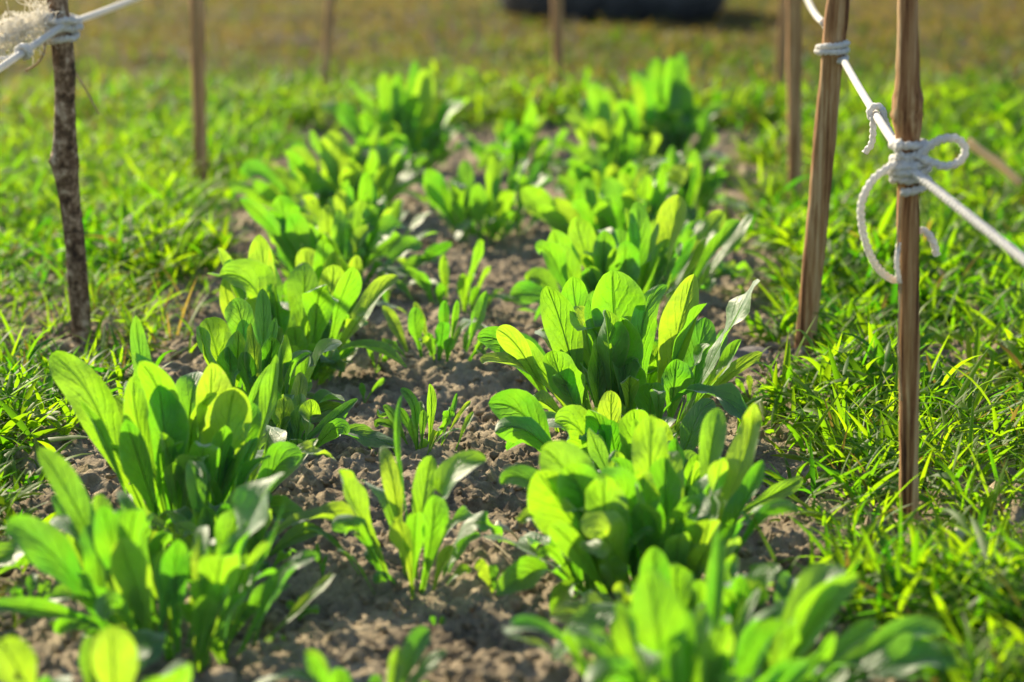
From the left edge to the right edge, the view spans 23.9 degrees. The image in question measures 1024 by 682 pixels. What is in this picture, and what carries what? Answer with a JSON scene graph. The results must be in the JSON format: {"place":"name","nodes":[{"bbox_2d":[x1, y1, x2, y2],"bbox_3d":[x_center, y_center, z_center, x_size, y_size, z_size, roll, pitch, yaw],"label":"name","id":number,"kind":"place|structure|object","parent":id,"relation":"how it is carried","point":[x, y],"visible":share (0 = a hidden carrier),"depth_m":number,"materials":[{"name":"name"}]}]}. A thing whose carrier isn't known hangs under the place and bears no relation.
{"place":"outdoors","nodes":[
{"label":"outdoors","id":0,"kind":"place"},
{"bbox_2d":[389,286,402,293],"bbox_3d":[-0.125,-0.051,2.519,0.022,0.012,0.022,11,16,41],"label":"stone","id":1,"kind":"object","parent":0,"point":[396,290],"visible":0.24,"depth_m":2.51,"materials":[{"name":"grey stone"}]},
{"bbox_2d":[0,0,1023,681],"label":"ground","id":2,"kind":"structure","parent":0,"point":[209,59],"depth_m":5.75,"materials":[{"name":"green plant"}]},
{"bbox_2d":[189,0,207,185],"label":"wooden stake","id":3,"kind":"object","parent":2,"relation":"on","point":[198,55],"visible":0.77,"depth_m":3.28,"materials":[{"name":"brown wood"}]},
{"bbox_2d":[320,0,334,88],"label":"wooden stake","id":4,"kind":"object","parent":2,"relation":"on","point":[328,28],"visible":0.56,"depth_m":4.43,"materials":[{"name":"brown wood"}]},
{"bbox_2d":[0,87,1023,681],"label":"soil bed","id":5,"kind":"object","parent":2,"relation":"on","point":[338,593],"visible":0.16,"depth_m":1.80,"materials":[{"name":"brown soil"}]},
{"bbox_2d":[11,573,50,599],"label":"weed seedling","id":6,"kind":"object","parent":5,"relation":"on","point":[43,587],"visible":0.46,"depth_m":1.50,"materials":[{"name":"green plant"}]},
{"bbox_2d":[47,0,91,344],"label":"wooden stake","id":7,"kind":"object","parent":5,"relation":"on","point":[63,160],"visible":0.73,"depth_m":2.25,"materials":[{"name":"brown wood"}]},
{"bbox_2d":[0,0,137,71],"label":"rope","id":8,"kind":"object","parent":7,"relation":"attached to","point":[49,23],"visible":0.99,"depth_m":2.20,"materials":[{"name":"white fabric"}]},
{"bbox_2d":[76,72,99,114],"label":"dry stalk","id":9,"kind":"object","parent":7,"relation":"attached to","point":[89,96],"visible":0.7,"depth_m":2.28,"materials":[{"name":"plant"}]},
{"bbox_2d":[0,626,191,681],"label":"leafy plant","id":10,"kind":"object","parent":5,"relation":"on","point":[112,654],"visible":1,"depth_m":1.24,"materials":[{"name":"green plant"}]},
{"bbox_2d":[0,494,215,601],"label":"leafy plant","id":11,"kind":"object","parent":5,"relation":"on","point":[12,555],"visible":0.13,"depth_m":1.53,"materials":[{"name":"green plant"}]},
{"bbox_2d":[0,447,334,672],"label":"leafy plant","id":12,"kind":"object","parent":5,"relation":"on","point":[117,582],"visible":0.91,"depth_m":1.43,"materials":[{"name":"green plant"}]},
{"bbox_2d":[49,315,335,550],"bbox_3d":[-0.210,0.071,1.676,0.177,0.165,0.184,6,13,27],"label":"leafy plant","id":13,"kind":"object","parent":5,"relation":"on","point":[153,431],"visible":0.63,"depth_m":1.65,"materials":[{"name":"green plant"}]},
{"bbox_2d":[78,460,359,593],"bbox_3d":[-0.184,0.130,1.569,0.170,0.094,0.133,5,13,21],"label":"leafy plant","id":14,"kind":"object","parent":5,"relation":"on","point":[185,527],"visible":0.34,"depth_m":1.58,"materials":[{"name":"green plant"}]},
{"bbox_2d":[196,288,346,426],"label":"leafy plant","id":15,"kind":"object","parent":5,"relation":"on","point":[239,349],"visible":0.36,"depth_m":1.96,"materials":[{"name":"green plant"}]},
{"bbox_2d":[267,633,285,641],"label":"weed seedling","id":16,"kind":"object","parent":5,"relation":"on","point":[283,638],"visible":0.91,"depth_m":1.48,"materials":[{"name":"green plant"}]},
{"bbox_2d":[286,597,319,620],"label":"weed seedling","id":17,"kind":"object","parent":5,"relation":"on","point":[290,605],"visible":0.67,"depth_m":1.52,"materials":[{"name":"green plant"}]},
{"bbox_2d":[208,234,406,384],"bbox_3d":[-0.187,-0.023,2.168,0.201,0.140,0.143,12,17,43],"label":"leafy plant","id":18,"kind":"object","parent":5,"relation":"on","point":[310,314],"visible":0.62,"depth_m":2.14,"materials":[{"name":"green plant"}]},
{"bbox_2d":[315,542,327,578],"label":"weed seedling","id":19,"kind":"object","parent":5,"relation":"on","point":[324,561],"visible":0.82,"depth_m":1.57,"materials":[{"name":"green plant"}]},
{"bbox_2d":[226,123,424,221],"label":"leafy plant","id":20,"kind":"object","parent":5,"relation":"on","point":[339,167],"visible":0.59,"depth_m":2.94,"materials":[{"name":"green plant"}]},
{"bbox_2d":[258,372,394,463],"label":"leafy plant","id":21,"kind":"object","parent":5,"relation":"on","point":[295,411],"visible":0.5,"depth_m":1.85,"materials":[{"name":"green plant"}]},
{"bbox_2d":[281,239,407,338],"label":"leafy plant","id":22,"kind":"object","parent":5,"relation":"on","point":[321,257],"visible":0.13,"depth_m":2.30,"materials":[{"name":"green plant"}]},
{"bbox_2d":[240,195,451,289],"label":"leafy plant","id":23,"kind":"object","parent":5,"relation":"on","point":[364,233],"visible":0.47,"depth_m":2.50,"materials":[{"name":"green plant"}]},
{"bbox_2d":[256,626,445,681],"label":"leafy plant","id":24,"kind":"object","parent":5,"relation":"on","point":[401,666],"visible":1,"depth_m":1.34,"materials":[{"name":"green plant"}]},
{"bbox_2d":[300,172,431,260],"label":"leafy plant","id":25,"kind":"object","parent":5,"relation":"on","point":[343,200],"visible":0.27,"depth_m":2.66,"materials":[{"name":"green plant"}]},
{"bbox_2d":[359,378,385,402],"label":"weed seedling","id":26,"kind":"object","parent":5,"relation":"on","point":[378,384],"visible":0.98,"depth_m":2.08,"materials":[{"name":"green plant"}]},
{"bbox_2d":[367,338,387,372],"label":"weed seedling","id":27,"kind":"object","parent":5,"relation":"on","point":[384,357],"visible":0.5,"depth_m":2.17,"materials":[{"name":"green plant"}]},
{"bbox_2d":[339,132,426,208],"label":"leafy plant","id":28,"kind":"object","parent":5,"relation":"on","point":[400,165],"visible":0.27,"depth_m":3.06,"materials":[{"name":"green plant"}]},
{"bbox_2d":[382,289,390,302],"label":"weed seedling","id":29,"kind":"object","parent":5,"relation":"on","point":[386,294],"visible":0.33,"depth_m":2.42,"materials":[{"name":"green plant"}]},
{"bbox_2d":[320,61,474,174],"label":"leafy plant","id":30,"kind":"object","parent":5,"relation":"on","point":[407,113],"visible":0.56,"depth_m":3.36,"materials":[{"name":"green plant"}]},
{"bbox_2d":[307,395,502,599],"bbox_3d":[-0.060,0.110,1.575,0.139,0.139,0.089,-4,13,-19],"label":"leafy plant","id":31,"kind":"object","parent":5,"relation":"on","point":[427,519],"visible":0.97,"depth_m":1.57,"materials":[{"name":"green plant"}]},
{"bbox_2d":[340,384,473,455],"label":"leafy plant","id":32,"kind":"object","parent":5,"relation":"on","point":[421,416],"visible":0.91,"depth_m":1.86,"materials":[{"name":"green plant"}]},
{"bbox_2d":[382,291,487,362],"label":"leafy plant","id":33,"kind":"object","parent":5,"relation":"on","point":[417,325],"visible":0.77,"depth_m":2.18,"materials":[{"name":"green plant"}]},
{"bbox_2d":[430,615,445,624],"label":"weed seedling","id":34,"kind":"object","parent":5,"relation":"on","point":[433,619],"visible":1,"depth_m":1.50,"materials":[{"name":"green plant"}]},
{"bbox_2d":[394,239,526,314],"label":"leafy plant","id":35,"kind":"object","parent":5,"relation":"on","point":[423,281],"visible":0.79,"depth_m":2.43,"materials":[{"name":"green plant"}]},
{"bbox_2d":[398,154,552,242],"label":"leafy plant","id":36,"kind":"object","parent":5,"relation":"on","point":[493,204],"visible":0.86,"depth_m":2.83,"materials":[{"name":"green plant"}]},
{"bbox_2d":[475,559,498,592],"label":"weed seedling","id":37,"kind":"object","parent":5,"relation":"on","point":[488,575],"visible":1,"depth_m":1.57,"materials":[{"name":"green plant"}]},
{"bbox_2d":[494,520,518,539],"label":"fallen leaf","id":38,"kind":"object","parent":5,"relation":"on","point":[505,528],"visible":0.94,"depth_m":1.65,"materials":[{"name":"plant"}]},
{"bbox_2d":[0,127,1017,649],"bbox_3d":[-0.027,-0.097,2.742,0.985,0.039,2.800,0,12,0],"label":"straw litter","id":39,"kind":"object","parent":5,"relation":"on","point":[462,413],"visible":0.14,"depth_m":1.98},
{"bbox_2d":[463,101,570,172],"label":"leafy plant","id":40,"kind":"object","parent":5,"relation":"on","point":[514,141],"visible":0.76,"depth_m":3.42,"materials":[{"name":"green plant"}]},
{"bbox_2d":[496,510,652,612],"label":"leafy plant","id":41,"kind":"object","parent":5,"relation":"on","point":[524,573],"visible":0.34,"depth_m":1.52,"materials":[{"name":"green plant"}]},
{"bbox_2d":[520,290,657,388],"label":"leafy plant","id":42,"kind":"object","parent":5,"relation":"on","point":[526,336],"depth_m":2.12,"materials":[{"name":"green plant"}]},
{"bbox_2d":[488,389,715,474],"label":"leafy plant","id":43,"kind":"object","parent":5,"relation":"on","point":[523,416],"visible":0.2,"depth_m":1.75,"materials":[{"name":"green plant"}]},
{"bbox_2d":[520,155,686,236],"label":"leafy plant","id":44,"kind":"object","parent":5,"relation":"on","point":[607,203],"visible":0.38,"depth_m":2.71,"materials":[{"name":"green plant"}]},
{"bbox_2d":[552,145,654,202],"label":"leafy plant","id":45,"kind":"object","parent":5,"relation":"on","point":[597,170],"visible":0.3,"depth_m":2.97,"materials":[{"name":"green plant"}]},
{"bbox_2d":[556,83,660,175],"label":"leafy plant","id":46,"kind":"object","parent":5,"relation":"on","point":[620,148],"visible":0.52,"depth_m":3.27,"materials":[{"name":"green plant"}]},
{"bbox_2d":[477,270,762,438],"bbox_3d":[0.087,0.017,1.929,0.230,0.153,0.202,0,12,0],"label":"leafy plant","id":47,"kind":"object","parent":5,"relation":"on","point":[601,343],"visible":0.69,"depth_m":1.91,"materials":[{"name":"green plant"}]},
{"bbox_2d":[510,195,752,329],"bbox_3d":[0.106,-0.070,2.338,0.225,0.145,0.141,-11,16,-41],"label":"leafy plant","id":48,"kind":"object","parent":5,"relation":"on","point":[639,253],"visible":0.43,"depth_m":2.32,"materials":[{"name":"green plant"}]},
{"bbox_2d":[483,403,798,601],"bbox_3d":[0.081,0.112,1.541,0.201,0.134,0.178,0,12,0],"label":"leafy plant","id":49,"kind":"object","parent":5,"relation":"on","point":[617,508],"visible":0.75,"depth_m":1.52,"materials":[{"name":"green plant"}]},
{"bbox_2d":[550,547,779,660],"bbox_3d":[0.089,0.163,1.413,0.150,0.094,0.126,9,15,37],"label":"leafy plant","id":50,"kind":"object","parent":5,"relation":"on","point":[595,609],"visible":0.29,"depth_m":1.41,"materials":[{"name":"green plant"}]},
{"bbox_2d":[605,52,739,168],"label":"leafy plant","id":51,"kind":"object","parent":5,"relation":"on","point":[660,102],"visible":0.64,"depth_m":3.39,"materials":[{"name":"green plant"}]},
{"bbox_2d":[631,145,751,226],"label":"leafy plant","id":52,"kind":"object","parent":5,"relation":"on","point":[710,180],"visible":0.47,"depth_m":2.94,"materials":[{"name":"green plant"}]},
{"bbox_2d":[587,419,802,515],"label":"leafy plant","id":53,"kind":"object","parent":5,"relation":"on","point":[601,457],"visible":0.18,"depth_m":1.67,"materials":[{"name":"green plant"}]},
{"bbox_2d":[650,220,752,301],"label":"leafy plant","id":54,"kind":"object","parent":5,"relation":"on","point":[688,229],"visible":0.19,"depth_m":2.52,"materials":[{"name":"green plant"}]},
{"bbox_2d":[503,529,958,681],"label":"leafy plant","id":55,"kind":"object","parent":5,"relation":"on","point":[661,632],"visible":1,"depth_m":1.28,"materials":[{"name":"green plant"}]},
{"bbox_2d":[732,346,768,361],"bbox_3d":[0.213,0.019,2.170,0.042,0.026,0.036,-3,12,-15],"label":"stone","id":56,"kind":"object","parent":5,"relation":"on","point":[741,352],"visible":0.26,"depth_m":2.17,"materials":[{"name":"grey stone"}]},
{"bbox_2d":[735,375,767,399],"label":"weed seedling","id":57,"kind":"object","parent":5,"relation":"on","point":[739,384],"visible":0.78,"depth_m":2.03,"materials":[{"name":"green plant"}]},
{"bbox_2d":[705,557,832,681],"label":"leafy plant","id":58,"kind":"object","parent":5,"relation":"on","point":[736,593],"visible":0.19,"depth_m":1.38,"materials":[{"name":"green plant"}]},
{"bbox_2d":[890,0,923,522],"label":"wooden stake","id":59,"kind":"object","parent":5,"relation":"on","point":[906,115],"visible":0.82,"depth_m":1.64,"materials":[{"name":"brown wood"}]},
{"bbox_2d":[805,0,1023,400],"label":"rope","id":60,"kind":"object","parent":59,"relation":"attached to","point":[902,167],"visible":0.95,"depth_m":1.62,"materials":[{"name":"white fabric"}]},
{"bbox_2d":[551,0,563,82],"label":"wooden stake","id":61,"kind":"object","parent":2,"relation":"on","point":[557,30],"visible":0.59,"depth_m":4.45,"materials":[{"name":"brown wood"}]},
{"bbox_2d":[499,0,726,25],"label":"tyre","id":62,"kind":"object","parent":2,"relation":"on","point":[621,10],"visible":0.67,"depth_m":6.17,"materials":[{"name":"black rubber"}]},
{"bbox_2d":[775,0,786,86],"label":"wooden stake","id":63,"kind":"object","parent":2,"relation":"on","point":[781,63],"visible":0.48,"depth_m":4.43,"materials":[{"name":"brown wood"}]},
{"bbox_2d":[787,0,802,208],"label":"wooden stake","id":64,"kind":"object","parent":2,"relation":"on","point":[794,70],"visible":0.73,"depth_m":3.05,"materials":[{"name":"brown wood"}]},
{"bbox_2d":[794,0,849,355],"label":"wooden stake","id":65,"kind":"object","parent":2,"relation":"on","point":[836,17],"visible":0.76,"depth_m":2.19,"materials":[{"name":"brown wood"}]},
{"bbox_2d":[955,528,972,539],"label":"fallen leaf","id":66,"kind":"object","parent":2,"relation":"on","point":[961,534],"visible":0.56,"depth_m":1.56,"materials":[{"name":"plant"}]},
{"bbox_2d":[967,138,1023,186],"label":"dry stalk","id":67,"kind":"object","parent":2,"relation":"on","point":[1011,175],"visible":0.96,"depth_m":2.86,"materials":[{"name":"plant"}]}
]}

